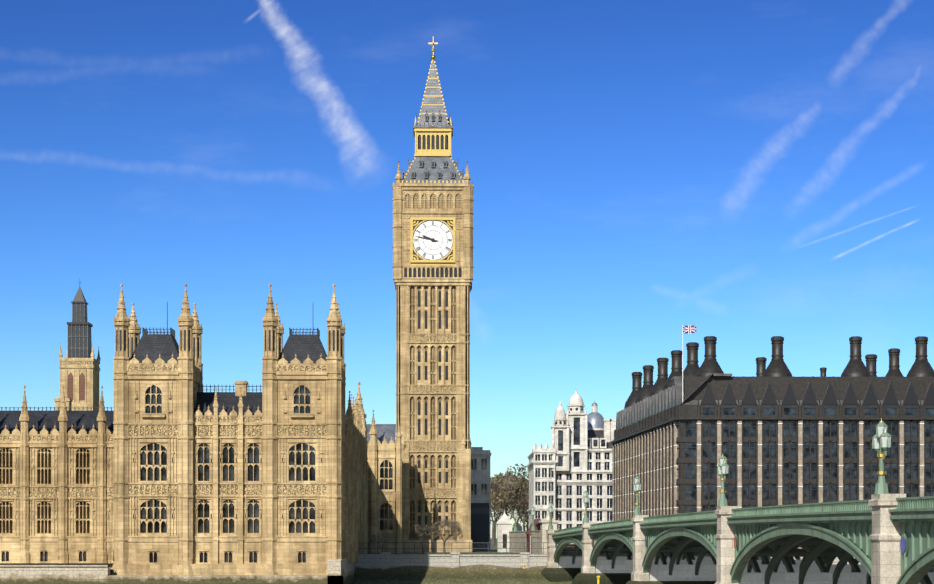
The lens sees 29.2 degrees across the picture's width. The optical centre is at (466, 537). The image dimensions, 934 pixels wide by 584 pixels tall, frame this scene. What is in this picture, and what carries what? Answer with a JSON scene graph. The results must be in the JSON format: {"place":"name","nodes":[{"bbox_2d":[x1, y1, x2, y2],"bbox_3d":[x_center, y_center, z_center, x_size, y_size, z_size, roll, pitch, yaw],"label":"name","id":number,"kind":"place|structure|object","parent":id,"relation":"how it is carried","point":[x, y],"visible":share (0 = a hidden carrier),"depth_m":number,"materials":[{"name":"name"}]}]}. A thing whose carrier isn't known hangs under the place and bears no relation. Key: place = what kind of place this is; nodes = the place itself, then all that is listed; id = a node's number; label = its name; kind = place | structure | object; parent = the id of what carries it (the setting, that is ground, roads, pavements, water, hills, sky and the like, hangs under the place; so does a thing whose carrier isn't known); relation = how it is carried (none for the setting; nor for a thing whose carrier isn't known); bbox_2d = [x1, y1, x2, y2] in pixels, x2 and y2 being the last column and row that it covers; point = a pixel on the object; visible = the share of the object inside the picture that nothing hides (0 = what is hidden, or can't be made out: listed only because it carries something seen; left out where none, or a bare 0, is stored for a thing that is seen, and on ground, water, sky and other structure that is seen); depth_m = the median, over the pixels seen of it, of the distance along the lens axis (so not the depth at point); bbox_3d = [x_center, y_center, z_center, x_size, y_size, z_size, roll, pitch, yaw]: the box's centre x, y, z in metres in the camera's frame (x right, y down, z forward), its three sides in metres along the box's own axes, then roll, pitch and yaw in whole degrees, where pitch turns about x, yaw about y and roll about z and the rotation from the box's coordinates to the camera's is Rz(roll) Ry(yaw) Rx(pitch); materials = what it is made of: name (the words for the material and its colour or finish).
{"place":"outdoors","nodes":[
{"label":"outdoors","id":0,"kind":"place"},
{"bbox_2d":[367,538,519,553],"bbox_3d":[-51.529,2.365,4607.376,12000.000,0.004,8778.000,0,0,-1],"label":"ground","id":1,"kind":"structure","parent":0,"point":[491,551],"depth_m":291.25,"materials":[{"name":"grey concrete"}]},
{"bbox_2d":[0,283,401,575],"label":"palace building","id":2,"kind":"structure","parent":1,"relation":"on","point":[167,466],"depth_m":205.22,"materials":[{"name":"stone"}]},
{"bbox_2d":[392,36,473,551],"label":"clock tower","id":3,"kind":"structure","parent":1,"relation":"on","point":[433,226],"depth_m":296.67,"materials":[{"name":"stone"}]},
{"bbox_2d":[370,462,528,553],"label":"trees","id":4,"kind":"object","parent":1,"relation":"on","point":[509,490],"visible":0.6,"depth_m":575.52,"materials":[{"name":"brown plant"}]},
{"bbox_2d":[359,447,547,553],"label":"building","id":5,"kind":"structure","parent":1,"relation":"on","point":[480,499],"depth_m":308.71,"materials":[{"name":"grey"}]},
{"bbox_2d":[526,389,615,529],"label":"white building","id":6,"kind":"structure","parent":1,"relation":"on","point":[570,467],"depth_m":430.00,"materials":[{"name":"stone"}]},
{"bbox_2d":[609,325,933,548],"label":"office building","id":7,"kind":"structure","parent":1,"relation":"on","point":[775,433],"depth_m":282.52,"materials":[{"name":"brown metal"}]},
{"bbox_2d":[0,0,933,537],"label":"sky","id":8,"kind":"structure","parent":0,"point":[746,173],"materials":[{"name":"blue"}]},
{"label":"water","id":9,"kind":"structure","parent":0,"visible":0},
{"bbox_2d":[354,564,571,583],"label":"grass bank","id":10,"kind":"structure","parent":9,"relation":"in","point":[481,574],"depth_m":230.08,"materials":[{"name":"green plant"}]},
{"bbox_2d":[0,552,860,583],"bbox_3d":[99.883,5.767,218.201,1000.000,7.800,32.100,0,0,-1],"label":"river walls","id":11,"kind":"structure","parent":10,"relation":"on","point":[54,574],"depth_m":200.98,"materials":[{"name":"grey stone"}]},
{"bbox_2d":[509,419,933,583],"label":"bridge","id":12,"kind":"structure","parent":9,"relation":"in","point":[882,535],"depth_m":122.61,"materials":[{"name":"green metal"}]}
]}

